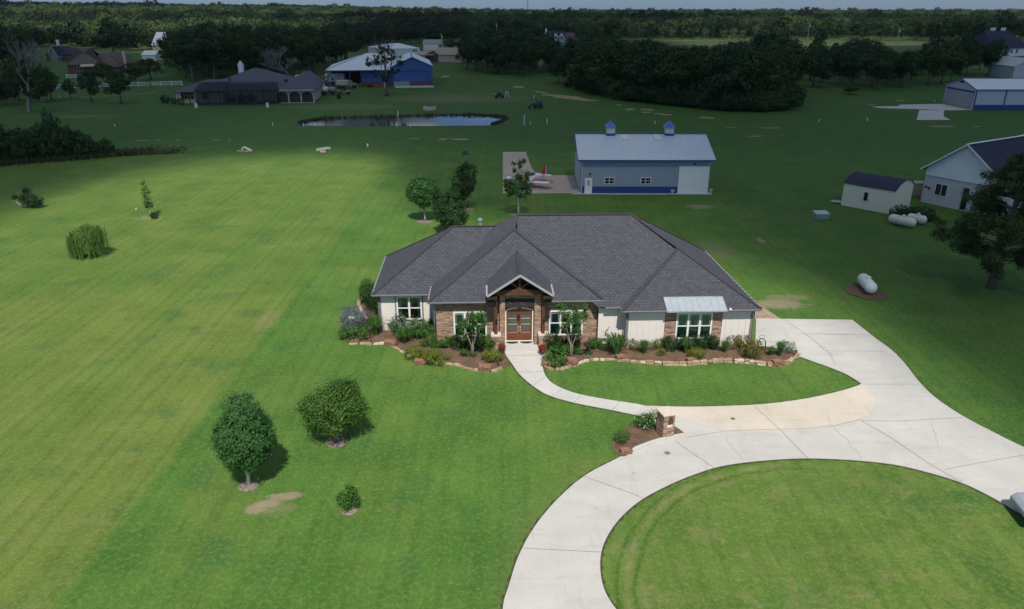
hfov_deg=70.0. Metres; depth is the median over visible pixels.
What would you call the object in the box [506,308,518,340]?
front door
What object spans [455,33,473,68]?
grove tree
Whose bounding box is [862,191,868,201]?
window
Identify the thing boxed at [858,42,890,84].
grove tree
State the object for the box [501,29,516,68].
grove tree
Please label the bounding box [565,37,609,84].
grove tree
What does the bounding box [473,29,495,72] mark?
grove tree
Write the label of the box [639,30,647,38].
field edge tree
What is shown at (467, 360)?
flower bed
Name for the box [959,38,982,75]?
grove tree
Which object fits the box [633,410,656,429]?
rose bush
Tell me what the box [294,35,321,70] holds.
grove tree
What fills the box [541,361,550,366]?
boulder
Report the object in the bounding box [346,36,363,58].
grove tree
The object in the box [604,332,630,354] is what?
spiky grass plant
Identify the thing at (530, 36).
grove tree
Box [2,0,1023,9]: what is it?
sky
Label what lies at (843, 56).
grove tree
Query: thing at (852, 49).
grove tree
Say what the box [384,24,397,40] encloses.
field edge tree
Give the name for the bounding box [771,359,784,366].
boulder
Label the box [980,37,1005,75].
dark tree
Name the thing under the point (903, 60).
grove tree
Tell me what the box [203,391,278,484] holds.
pear tree
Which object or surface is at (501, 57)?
grove tree
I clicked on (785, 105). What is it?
edge bush
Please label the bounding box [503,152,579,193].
apron
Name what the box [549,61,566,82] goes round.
dark tree
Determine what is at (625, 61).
grove tree
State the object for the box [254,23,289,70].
grove tree
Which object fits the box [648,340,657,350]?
nandina shrub
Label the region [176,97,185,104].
shrub
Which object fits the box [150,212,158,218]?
weed tuft
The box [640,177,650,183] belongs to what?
window
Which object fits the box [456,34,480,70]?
grove tree
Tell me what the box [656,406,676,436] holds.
mailbox pillar
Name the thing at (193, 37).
grove tree
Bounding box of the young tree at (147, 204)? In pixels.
[139,178,152,217]
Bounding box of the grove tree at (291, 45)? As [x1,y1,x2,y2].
[272,28,299,68]
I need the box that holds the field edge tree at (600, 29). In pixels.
[596,26,603,35]
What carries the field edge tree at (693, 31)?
on the ground
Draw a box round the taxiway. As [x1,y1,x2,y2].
[917,110,949,119]
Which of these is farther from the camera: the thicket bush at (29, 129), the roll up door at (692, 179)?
the thicket bush at (29, 129)
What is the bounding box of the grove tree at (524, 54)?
[514,39,541,75]
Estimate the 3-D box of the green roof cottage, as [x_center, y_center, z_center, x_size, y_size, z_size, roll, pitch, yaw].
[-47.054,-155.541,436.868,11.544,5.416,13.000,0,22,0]
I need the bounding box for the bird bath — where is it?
[583,343,592,354]
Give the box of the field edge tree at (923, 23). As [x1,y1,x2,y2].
[912,17,934,40]
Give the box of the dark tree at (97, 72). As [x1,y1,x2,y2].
[84,60,117,85]
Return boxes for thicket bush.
[0,124,24,160]
[0,130,9,158]
[2,125,26,148]
[6,130,37,158]
[20,126,32,148]
[21,130,44,157]
[31,120,54,157]
[38,107,52,135]
[41,111,62,156]
[46,122,75,157]
[50,116,62,145]
[61,126,90,155]
[72,129,94,148]
[72,135,98,155]
[90,140,105,153]
[100,137,116,152]
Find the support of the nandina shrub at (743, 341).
on the flower bed at (681, 355)
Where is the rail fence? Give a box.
[21,81,182,89]
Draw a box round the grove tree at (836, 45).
[831,42,839,68]
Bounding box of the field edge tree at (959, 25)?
[950,15,965,39]
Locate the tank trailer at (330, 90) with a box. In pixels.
[321,87,336,94]
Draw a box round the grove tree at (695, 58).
[682,41,705,96]
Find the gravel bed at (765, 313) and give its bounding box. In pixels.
[753,304,779,318]
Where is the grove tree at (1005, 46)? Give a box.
[980,36,1010,64]
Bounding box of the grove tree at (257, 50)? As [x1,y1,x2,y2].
[252,37,278,69]
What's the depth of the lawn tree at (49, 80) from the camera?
185.40 m
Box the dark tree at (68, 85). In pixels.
[59,77,76,98]
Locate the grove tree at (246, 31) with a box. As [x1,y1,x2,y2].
[234,24,253,68]
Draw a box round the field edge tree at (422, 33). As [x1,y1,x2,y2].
[414,26,426,42]
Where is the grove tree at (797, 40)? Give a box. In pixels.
[776,33,805,58]
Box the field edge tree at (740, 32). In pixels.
[739,30,745,37]
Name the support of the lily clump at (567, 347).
on the flower bed at (681, 355)
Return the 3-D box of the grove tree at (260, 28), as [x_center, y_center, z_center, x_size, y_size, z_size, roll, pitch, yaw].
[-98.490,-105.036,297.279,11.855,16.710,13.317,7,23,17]
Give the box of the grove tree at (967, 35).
[953,31,981,73]
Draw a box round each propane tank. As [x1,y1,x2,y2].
[857,273,877,293]
[888,214,915,227]
[907,213,926,224]
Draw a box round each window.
[180,92,193,98]
[394,296,423,320]
[453,311,486,336]
[549,310,582,335]
[604,177,614,183]
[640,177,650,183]
[675,312,712,338]
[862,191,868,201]
[934,183,948,196]
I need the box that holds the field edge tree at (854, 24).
[847,17,862,37]
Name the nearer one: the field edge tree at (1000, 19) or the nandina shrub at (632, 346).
the nandina shrub at (632, 346)
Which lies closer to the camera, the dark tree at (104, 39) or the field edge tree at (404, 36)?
the dark tree at (104, 39)
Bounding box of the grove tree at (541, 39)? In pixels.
[539,33,546,65]
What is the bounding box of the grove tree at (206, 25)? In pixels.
[201,21,224,36]
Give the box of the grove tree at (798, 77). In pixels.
[785,46,805,89]
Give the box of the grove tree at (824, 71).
[808,50,835,87]
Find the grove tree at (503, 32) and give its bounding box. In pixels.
[491,29,509,67]
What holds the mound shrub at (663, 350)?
on the flower bed at (681, 355)
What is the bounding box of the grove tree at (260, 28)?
[254,24,271,65]
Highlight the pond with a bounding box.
[297,116,501,125]
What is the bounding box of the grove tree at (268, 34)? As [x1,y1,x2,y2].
[259,22,288,72]
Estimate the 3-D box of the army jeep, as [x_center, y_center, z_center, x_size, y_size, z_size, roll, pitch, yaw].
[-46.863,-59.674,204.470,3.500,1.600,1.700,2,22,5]
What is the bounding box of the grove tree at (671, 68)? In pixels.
[651,47,697,104]
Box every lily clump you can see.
[411,328,422,339]
[458,347,470,355]
[557,342,573,356]
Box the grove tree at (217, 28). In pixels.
[213,20,230,69]
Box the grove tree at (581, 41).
[563,35,586,52]
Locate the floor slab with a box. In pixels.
[574,192,711,194]
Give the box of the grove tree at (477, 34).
[463,29,484,67]
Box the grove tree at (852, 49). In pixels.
[848,46,867,79]
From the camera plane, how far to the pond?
154.56 m
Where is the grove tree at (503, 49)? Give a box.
[485,39,506,72]
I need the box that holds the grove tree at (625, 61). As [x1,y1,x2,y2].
[614,38,654,82]
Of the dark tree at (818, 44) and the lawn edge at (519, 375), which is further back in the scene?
the dark tree at (818, 44)
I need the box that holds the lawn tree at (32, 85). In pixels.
[21,80,36,99]
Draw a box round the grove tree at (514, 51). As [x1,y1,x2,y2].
[509,32,532,73]
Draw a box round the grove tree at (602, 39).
[584,33,618,83]
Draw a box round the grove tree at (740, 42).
[731,39,746,91]
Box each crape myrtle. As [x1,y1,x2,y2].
[294,374,375,440]
[456,309,488,356]
[555,300,589,356]
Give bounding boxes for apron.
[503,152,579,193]
[872,104,970,109]
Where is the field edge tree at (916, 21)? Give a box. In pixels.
[910,16,924,39]
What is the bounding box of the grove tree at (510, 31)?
[505,27,515,64]
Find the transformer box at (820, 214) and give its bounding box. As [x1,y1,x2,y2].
[812,210,829,219]
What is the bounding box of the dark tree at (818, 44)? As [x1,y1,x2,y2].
[809,36,828,51]
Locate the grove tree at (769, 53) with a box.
[751,43,791,96]
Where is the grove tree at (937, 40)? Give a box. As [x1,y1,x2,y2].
[922,34,942,47]
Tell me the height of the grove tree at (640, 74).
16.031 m
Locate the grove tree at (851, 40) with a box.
[838,37,860,71]
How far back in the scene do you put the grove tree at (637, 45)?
204.77 m
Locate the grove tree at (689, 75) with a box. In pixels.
[649,44,693,91]
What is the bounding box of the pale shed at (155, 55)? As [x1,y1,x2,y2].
[141,51,162,60]
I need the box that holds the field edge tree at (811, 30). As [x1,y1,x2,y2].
[805,19,816,38]
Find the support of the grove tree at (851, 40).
on the ground
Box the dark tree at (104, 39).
[89,18,128,51]
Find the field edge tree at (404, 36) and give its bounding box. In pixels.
[399,27,410,43]
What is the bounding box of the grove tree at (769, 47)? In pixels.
[759,41,796,93]
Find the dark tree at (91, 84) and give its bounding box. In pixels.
[74,69,100,100]
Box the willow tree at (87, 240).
[65,223,109,259]
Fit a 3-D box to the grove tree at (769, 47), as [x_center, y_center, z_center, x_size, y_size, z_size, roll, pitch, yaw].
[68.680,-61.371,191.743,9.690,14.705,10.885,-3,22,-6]
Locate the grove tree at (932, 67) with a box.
[916,44,951,84]
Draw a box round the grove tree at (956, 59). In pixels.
[934,39,970,82]
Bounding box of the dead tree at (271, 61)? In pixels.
[260,45,298,75]
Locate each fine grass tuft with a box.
[365,315,385,335]
[393,326,415,343]
[636,339,652,353]
[717,340,730,352]
[775,340,786,356]
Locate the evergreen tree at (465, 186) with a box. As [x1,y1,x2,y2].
[449,160,478,208]
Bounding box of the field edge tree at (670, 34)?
[668,29,675,38]
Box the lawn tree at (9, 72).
[0,62,27,100]
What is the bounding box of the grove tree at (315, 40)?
[296,26,327,73]
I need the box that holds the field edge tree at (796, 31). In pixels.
[791,23,801,38]
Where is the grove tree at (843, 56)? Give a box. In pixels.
[827,41,858,84]
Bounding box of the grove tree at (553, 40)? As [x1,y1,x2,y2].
[540,32,561,67]
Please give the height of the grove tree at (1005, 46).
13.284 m
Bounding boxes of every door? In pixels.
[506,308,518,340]
[519,308,531,339]
[575,150,580,189]
[584,178,591,192]
[668,417,672,424]
[677,166,709,192]
[944,88,973,108]
[959,187,969,210]
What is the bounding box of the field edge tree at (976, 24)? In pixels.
[970,14,986,35]
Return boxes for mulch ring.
[238,480,258,491]
[325,437,346,447]
[340,506,357,515]
[416,220,433,222]
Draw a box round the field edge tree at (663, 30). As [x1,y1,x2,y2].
[658,26,667,38]
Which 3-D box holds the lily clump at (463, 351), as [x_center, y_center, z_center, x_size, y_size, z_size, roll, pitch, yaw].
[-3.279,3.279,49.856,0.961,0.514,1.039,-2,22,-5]
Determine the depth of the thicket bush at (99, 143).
117.52 m
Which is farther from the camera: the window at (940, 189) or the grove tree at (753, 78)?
the grove tree at (753, 78)
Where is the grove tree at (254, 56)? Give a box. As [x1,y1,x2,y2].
[249,31,272,68]
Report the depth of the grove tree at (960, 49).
256.24 m
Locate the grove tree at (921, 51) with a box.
[917,41,936,75]
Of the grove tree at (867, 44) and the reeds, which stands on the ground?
the grove tree at (867, 44)
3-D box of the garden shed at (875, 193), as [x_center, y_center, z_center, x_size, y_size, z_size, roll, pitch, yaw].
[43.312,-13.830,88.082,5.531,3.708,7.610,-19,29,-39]
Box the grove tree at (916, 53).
[910,50,923,79]
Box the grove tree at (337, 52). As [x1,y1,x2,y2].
[324,32,346,63]
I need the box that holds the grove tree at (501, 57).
[487,34,512,73]
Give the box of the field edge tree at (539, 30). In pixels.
[535,26,541,34]
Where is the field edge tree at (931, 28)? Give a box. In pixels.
[928,20,944,37]
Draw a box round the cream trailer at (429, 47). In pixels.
[423,45,438,50]
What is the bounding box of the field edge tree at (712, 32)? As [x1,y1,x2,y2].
[710,29,715,38]
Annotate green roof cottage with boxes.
[422,39,442,46]
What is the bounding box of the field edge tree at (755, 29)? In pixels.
[752,27,760,34]
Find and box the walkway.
[505,351,652,415]
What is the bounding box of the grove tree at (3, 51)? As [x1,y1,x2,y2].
[0,29,14,63]
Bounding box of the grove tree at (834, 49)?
[825,46,838,67]
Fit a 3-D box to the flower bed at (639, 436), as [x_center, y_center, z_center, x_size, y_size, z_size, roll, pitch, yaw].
[7.210,7.326,40.640,4.555,0.100,2.308,-12,25,-27]
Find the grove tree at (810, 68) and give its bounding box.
[804,50,829,85]
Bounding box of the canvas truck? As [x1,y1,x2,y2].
[335,80,356,88]
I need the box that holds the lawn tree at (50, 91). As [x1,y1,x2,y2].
[36,65,59,99]
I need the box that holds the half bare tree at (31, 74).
[0,33,57,111]
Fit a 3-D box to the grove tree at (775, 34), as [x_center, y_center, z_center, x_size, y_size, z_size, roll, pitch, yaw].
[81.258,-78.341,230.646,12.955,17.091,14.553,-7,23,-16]
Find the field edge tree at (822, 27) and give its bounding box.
[815,21,826,33]
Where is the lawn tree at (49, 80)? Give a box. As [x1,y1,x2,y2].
[32,72,57,101]
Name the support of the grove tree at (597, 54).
on the ground
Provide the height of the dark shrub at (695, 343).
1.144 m
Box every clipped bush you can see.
[889,204,915,215]
[905,206,935,221]
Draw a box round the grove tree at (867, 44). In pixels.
[858,39,876,72]
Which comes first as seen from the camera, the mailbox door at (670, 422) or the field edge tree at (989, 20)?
the mailbox door at (670, 422)
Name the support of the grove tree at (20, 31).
on the ground
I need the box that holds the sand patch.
[542,94,597,100]
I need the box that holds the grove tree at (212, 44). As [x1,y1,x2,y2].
[192,26,230,78]
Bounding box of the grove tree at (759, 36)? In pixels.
[748,32,772,48]
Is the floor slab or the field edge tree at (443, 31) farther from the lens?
the field edge tree at (443, 31)
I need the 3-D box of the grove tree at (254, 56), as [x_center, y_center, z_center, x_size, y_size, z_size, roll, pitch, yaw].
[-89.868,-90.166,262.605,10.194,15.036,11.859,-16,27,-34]
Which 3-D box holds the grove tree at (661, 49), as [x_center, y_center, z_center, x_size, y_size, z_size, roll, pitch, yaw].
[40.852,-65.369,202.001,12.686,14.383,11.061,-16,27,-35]
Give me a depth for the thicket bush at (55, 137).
114.69 m
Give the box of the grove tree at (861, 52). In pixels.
[845,45,865,83]
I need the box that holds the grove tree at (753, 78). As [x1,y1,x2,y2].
[721,43,769,94]
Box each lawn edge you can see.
[500,456,619,608]
[504,352,649,418]
[542,358,646,405]
[600,458,1021,608]
[647,384,859,406]
[799,357,860,383]
[853,320,1023,446]
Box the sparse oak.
[365,35,404,95]
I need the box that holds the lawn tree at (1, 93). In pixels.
[0,78,8,104]
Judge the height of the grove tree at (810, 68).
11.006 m
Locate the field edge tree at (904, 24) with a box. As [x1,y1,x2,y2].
[896,16,912,40]
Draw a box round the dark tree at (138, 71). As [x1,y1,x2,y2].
[120,62,146,83]
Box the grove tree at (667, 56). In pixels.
[651,46,680,97]
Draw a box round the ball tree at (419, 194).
[405,172,440,220]
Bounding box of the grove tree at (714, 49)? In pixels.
[695,41,741,100]
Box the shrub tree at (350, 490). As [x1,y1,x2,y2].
[334,483,360,510]
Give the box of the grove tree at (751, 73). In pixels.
[737,43,764,94]
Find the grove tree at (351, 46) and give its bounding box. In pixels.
[338,22,355,59]
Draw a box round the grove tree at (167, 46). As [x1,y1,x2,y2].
[160,33,200,77]
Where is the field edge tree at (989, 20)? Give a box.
[977,16,998,33]
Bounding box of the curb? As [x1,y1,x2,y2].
[632,433,685,450]
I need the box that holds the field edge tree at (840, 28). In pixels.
[835,18,845,38]
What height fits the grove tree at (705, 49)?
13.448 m
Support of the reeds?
in the pond
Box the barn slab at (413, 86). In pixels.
[395,85,433,87]
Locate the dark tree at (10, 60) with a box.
[0,54,37,88]
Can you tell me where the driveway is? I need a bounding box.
[503,318,1023,608]
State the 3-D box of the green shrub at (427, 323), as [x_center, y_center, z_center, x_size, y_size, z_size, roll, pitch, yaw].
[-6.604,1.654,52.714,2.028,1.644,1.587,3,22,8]
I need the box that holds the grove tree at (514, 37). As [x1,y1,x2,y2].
[508,29,523,72]
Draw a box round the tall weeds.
[0,143,195,166]
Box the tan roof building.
[412,47,467,61]
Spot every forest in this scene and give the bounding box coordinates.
[0,0,1023,48]
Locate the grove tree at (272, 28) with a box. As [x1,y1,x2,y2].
[258,18,278,67]
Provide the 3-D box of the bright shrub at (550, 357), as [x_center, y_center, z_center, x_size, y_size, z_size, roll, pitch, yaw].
[2.844,3.506,48.572,1.925,1.377,2.214,-15,26,-32]
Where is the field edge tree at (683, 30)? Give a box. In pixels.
[679,29,685,39]
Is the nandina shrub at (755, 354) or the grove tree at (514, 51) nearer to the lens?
the nandina shrub at (755, 354)
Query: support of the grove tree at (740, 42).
on the ground
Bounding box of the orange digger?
[322,74,332,85]
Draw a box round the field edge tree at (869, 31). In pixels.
[864,18,877,37]
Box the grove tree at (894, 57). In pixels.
[885,50,898,83]
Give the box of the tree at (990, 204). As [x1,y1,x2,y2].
[928,152,1023,289]
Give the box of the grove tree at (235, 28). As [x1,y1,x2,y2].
[228,24,249,70]
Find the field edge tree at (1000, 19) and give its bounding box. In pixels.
[991,17,1004,30]
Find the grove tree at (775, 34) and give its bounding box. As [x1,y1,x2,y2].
[757,27,789,44]
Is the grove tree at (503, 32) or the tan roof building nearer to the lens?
the grove tree at (503, 32)
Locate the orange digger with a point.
(323, 78)
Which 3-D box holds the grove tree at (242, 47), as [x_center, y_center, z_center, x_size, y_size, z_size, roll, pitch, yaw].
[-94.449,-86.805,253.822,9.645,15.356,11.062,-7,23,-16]
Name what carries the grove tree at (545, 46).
on the ground
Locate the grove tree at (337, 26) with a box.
[333,23,356,60]
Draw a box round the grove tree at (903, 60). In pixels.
[893,49,923,86]
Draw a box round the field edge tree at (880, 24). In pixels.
[876,18,890,39]
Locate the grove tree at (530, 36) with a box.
[522,29,539,70]
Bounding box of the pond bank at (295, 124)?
[293,115,504,125]
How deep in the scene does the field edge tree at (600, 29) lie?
585.00 m
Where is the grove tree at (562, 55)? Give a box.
[551,35,588,76]
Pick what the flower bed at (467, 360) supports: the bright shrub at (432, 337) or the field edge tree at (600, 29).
the bright shrub at (432, 337)
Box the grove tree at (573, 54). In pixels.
[559,39,585,80]
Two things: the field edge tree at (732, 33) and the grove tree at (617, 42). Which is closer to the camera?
the grove tree at (617, 42)
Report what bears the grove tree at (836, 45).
on the ground
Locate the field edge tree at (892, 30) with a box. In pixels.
[882,19,898,40]
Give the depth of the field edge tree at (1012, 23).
548.36 m
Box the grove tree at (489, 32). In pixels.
[482,27,496,66]
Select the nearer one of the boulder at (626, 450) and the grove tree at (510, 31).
the boulder at (626, 450)
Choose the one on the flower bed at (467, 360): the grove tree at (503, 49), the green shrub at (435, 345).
the green shrub at (435, 345)
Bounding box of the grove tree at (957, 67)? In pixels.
[947,48,967,81]
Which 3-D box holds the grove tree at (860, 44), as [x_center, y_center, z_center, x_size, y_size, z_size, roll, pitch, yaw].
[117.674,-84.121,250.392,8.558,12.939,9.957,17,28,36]
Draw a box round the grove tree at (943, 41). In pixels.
[939,37,952,50]
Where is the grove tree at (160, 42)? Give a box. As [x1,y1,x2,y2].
[156,31,172,67]
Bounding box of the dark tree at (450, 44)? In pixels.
[443,39,457,46]
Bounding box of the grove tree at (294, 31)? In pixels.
[288,24,306,65]
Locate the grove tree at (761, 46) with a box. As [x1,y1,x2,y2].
[750,32,783,95]
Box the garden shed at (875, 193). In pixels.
[829,172,914,213]
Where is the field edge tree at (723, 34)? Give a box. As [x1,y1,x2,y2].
[719,30,727,38]
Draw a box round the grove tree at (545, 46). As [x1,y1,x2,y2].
[536,34,558,72]
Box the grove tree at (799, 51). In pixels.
[781,38,817,85]
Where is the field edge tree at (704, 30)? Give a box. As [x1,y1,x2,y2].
[701,27,708,39]
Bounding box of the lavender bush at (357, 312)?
[337,305,370,333]
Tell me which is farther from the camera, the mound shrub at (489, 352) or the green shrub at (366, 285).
the green shrub at (366, 285)
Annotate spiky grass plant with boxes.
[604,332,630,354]
[678,336,693,353]
[764,345,775,355]
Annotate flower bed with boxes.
[340,294,510,368]
[545,334,796,368]
[613,418,683,455]
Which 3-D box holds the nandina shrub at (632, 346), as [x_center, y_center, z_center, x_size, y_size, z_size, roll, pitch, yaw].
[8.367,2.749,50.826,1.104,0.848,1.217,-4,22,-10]
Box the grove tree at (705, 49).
[697,43,715,91]
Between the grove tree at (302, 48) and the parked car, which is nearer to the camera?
the parked car
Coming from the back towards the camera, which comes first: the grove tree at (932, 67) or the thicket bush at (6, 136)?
the grove tree at (932, 67)
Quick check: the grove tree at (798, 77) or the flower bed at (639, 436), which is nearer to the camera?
the flower bed at (639, 436)
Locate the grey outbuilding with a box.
[989,56,1023,77]
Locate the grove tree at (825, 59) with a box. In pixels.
[814,48,833,81]
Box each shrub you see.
[10,185,44,207]
[160,94,169,102]
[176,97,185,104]
[337,329,352,338]
[343,321,373,340]
[358,277,371,304]
[361,284,378,312]
[362,307,379,322]
[387,311,421,335]
[388,321,399,330]
[402,345,426,360]
[406,316,433,338]
[420,345,449,366]
[421,325,437,346]
[430,339,443,347]
[438,335,454,347]
[449,334,467,349]
[464,333,481,350]
[476,334,496,349]
[481,348,504,362]
[541,345,569,367]
[543,331,568,353]
[564,329,582,348]
[573,347,584,354]
[587,337,598,349]
[595,337,610,350]
[614,427,631,444]
[625,338,638,351]
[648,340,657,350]
[654,338,663,348]
[655,347,665,354]
[662,335,678,350]
[675,333,685,350]
[686,347,706,358]
[688,333,698,348]
[694,332,710,349]
[706,333,719,349]
[722,334,742,349]
[736,335,753,347]
[739,337,766,358]
[781,339,795,352]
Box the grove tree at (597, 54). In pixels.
[580,39,622,94]
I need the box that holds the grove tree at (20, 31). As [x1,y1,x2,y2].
[8,24,37,61]
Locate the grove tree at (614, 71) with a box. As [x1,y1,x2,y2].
[607,44,642,84]
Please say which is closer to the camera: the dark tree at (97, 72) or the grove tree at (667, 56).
the grove tree at (667, 56)
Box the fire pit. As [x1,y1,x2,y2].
[423,105,438,110]
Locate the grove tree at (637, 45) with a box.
[614,40,647,76]
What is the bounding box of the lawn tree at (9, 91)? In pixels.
[2,80,22,105]
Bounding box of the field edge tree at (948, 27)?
[936,16,952,40]
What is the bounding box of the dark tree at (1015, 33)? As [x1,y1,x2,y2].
[1007,29,1018,35]
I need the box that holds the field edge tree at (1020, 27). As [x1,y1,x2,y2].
[1015,18,1023,39]
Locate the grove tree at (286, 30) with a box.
[280,26,293,65]
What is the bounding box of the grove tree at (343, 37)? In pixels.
[326,28,349,62]
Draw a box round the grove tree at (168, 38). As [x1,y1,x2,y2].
[156,29,179,70]
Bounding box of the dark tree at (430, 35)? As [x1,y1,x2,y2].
[424,22,442,38]
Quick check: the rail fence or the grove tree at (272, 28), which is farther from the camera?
the grove tree at (272, 28)
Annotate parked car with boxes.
[1010,492,1023,516]
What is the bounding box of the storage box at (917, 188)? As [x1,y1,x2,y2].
[912,181,923,195]
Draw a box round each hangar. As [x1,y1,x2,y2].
[368,43,419,58]
[943,78,1023,109]
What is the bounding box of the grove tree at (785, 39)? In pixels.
[778,35,792,87]
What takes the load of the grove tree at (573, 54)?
on the ground
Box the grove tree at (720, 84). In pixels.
[702,39,750,109]
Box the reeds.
[296,112,509,124]
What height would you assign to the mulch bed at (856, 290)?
0.140 m
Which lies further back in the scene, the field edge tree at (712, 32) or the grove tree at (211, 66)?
the field edge tree at (712, 32)
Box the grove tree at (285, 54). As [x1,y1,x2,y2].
[267,32,294,73]
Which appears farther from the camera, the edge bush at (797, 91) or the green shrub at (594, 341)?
the edge bush at (797, 91)
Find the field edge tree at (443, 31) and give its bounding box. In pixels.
[440,26,446,38]
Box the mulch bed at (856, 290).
[844,284,887,299]
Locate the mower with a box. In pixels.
[493,91,508,97]
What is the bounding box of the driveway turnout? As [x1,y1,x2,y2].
[649,385,874,431]
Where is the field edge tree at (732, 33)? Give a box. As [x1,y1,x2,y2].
[729,29,737,39]
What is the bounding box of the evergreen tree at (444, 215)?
[429,185,470,228]
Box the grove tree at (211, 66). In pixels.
[198,56,226,72]
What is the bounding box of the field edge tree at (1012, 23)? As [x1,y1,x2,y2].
[1003,15,1020,32]
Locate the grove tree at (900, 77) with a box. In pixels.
[892,53,915,85]
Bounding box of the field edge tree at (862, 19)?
[858,17,872,38]
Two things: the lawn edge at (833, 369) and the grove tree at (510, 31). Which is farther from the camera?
the grove tree at (510, 31)
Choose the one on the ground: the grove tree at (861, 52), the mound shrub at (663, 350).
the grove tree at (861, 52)
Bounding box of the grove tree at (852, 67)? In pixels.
[838,52,864,86]
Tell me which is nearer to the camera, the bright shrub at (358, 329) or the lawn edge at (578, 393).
the lawn edge at (578, 393)
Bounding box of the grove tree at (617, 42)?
[609,38,623,81]
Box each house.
[44,40,75,61]
[66,48,136,73]
[173,61,325,104]
[371,213,762,351]
[920,134,1023,214]
[974,28,1023,55]
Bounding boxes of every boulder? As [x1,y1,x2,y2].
[350,338,359,342]
[384,339,397,346]
[414,358,426,365]
[478,363,491,371]
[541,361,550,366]
[562,356,578,366]
[615,354,626,361]
[620,447,632,454]
[685,357,696,361]
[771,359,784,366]
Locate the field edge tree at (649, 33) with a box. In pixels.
[644,28,652,37]
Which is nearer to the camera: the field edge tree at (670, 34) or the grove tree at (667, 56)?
the grove tree at (667, 56)
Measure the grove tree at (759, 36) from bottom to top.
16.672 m
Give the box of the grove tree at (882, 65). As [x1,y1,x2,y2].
[868,53,896,90]
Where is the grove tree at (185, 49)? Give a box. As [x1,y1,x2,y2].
[170,28,204,81]
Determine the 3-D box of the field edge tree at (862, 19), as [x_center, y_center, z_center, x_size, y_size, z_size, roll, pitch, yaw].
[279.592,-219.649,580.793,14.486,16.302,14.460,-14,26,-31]
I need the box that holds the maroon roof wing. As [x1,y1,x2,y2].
[565,33,574,41]
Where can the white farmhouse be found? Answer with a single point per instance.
(559, 35)
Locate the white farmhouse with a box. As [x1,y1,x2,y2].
[545,28,564,42]
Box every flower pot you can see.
[498,342,505,353]
[538,343,545,354]
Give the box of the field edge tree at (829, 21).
[819,16,834,33]
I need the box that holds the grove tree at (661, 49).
[650,40,669,84]
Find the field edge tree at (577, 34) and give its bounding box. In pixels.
[574,27,581,37]
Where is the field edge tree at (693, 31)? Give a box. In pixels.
[688,27,697,39]
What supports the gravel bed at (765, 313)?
on the ground
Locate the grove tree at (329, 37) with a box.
[317,26,342,65]
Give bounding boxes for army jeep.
[337,88,350,93]
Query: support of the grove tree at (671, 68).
on the ground
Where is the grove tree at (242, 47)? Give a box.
[227,31,255,67]
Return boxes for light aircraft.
[505,165,551,187]
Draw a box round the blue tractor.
[528,100,542,108]
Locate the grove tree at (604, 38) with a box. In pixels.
[596,30,611,78]
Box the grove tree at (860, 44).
[846,40,865,70]
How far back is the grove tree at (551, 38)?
275.26 m
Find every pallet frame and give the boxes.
[237,146,252,151]
[316,147,330,151]
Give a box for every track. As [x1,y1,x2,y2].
[54,92,152,97]
[388,90,484,93]
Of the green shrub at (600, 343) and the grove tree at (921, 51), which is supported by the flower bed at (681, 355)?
the green shrub at (600, 343)
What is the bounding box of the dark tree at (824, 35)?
[813,29,828,49]
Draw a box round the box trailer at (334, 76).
[325,73,344,83]
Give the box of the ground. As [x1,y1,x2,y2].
[0,32,1023,608]
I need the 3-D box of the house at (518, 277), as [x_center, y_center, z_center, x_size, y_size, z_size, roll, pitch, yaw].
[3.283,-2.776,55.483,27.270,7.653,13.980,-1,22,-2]
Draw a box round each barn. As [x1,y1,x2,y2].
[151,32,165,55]
[324,51,432,85]
[571,120,716,193]
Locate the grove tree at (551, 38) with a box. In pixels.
[537,33,560,71]
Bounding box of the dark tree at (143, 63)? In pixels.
[132,58,163,79]
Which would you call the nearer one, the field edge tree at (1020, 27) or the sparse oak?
the sparse oak
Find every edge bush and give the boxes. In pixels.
[562,76,573,86]
[572,74,585,89]
[598,76,618,96]
[605,78,630,99]
[666,94,681,104]
[745,97,767,111]
[753,94,779,111]
[759,88,787,110]
[775,96,792,109]
[782,85,804,109]
[787,85,805,105]
[788,81,806,99]
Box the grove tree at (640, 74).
[621,39,665,85]
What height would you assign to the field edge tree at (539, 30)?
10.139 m
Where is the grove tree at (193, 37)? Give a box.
[188,23,209,74]
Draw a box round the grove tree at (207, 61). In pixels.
[195,26,237,77]
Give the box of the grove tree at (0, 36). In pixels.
[0,23,12,62]
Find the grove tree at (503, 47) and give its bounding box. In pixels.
[482,37,511,71]
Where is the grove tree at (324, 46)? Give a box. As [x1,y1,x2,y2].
[297,26,325,71]
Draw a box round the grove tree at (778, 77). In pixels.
[760,43,802,91]
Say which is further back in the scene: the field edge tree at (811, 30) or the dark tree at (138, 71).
the field edge tree at (811, 30)
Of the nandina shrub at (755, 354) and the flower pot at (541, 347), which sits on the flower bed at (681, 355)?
the nandina shrub at (755, 354)
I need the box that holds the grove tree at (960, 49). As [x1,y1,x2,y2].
[953,45,968,72]
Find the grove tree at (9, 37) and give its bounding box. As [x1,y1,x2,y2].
[0,28,26,64]
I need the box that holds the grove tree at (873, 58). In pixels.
[865,48,890,87]
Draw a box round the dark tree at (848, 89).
[843,86,859,94]
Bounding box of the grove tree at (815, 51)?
[802,49,818,80]
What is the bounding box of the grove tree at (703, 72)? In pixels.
[694,48,733,94]
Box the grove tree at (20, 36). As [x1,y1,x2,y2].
[11,32,28,57]
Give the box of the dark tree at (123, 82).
[103,71,133,103]
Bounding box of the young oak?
[502,158,536,213]
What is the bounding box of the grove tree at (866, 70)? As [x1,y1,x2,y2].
[864,39,890,80]
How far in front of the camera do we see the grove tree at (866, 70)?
238.56 m
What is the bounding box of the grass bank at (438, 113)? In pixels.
[290,111,511,126]

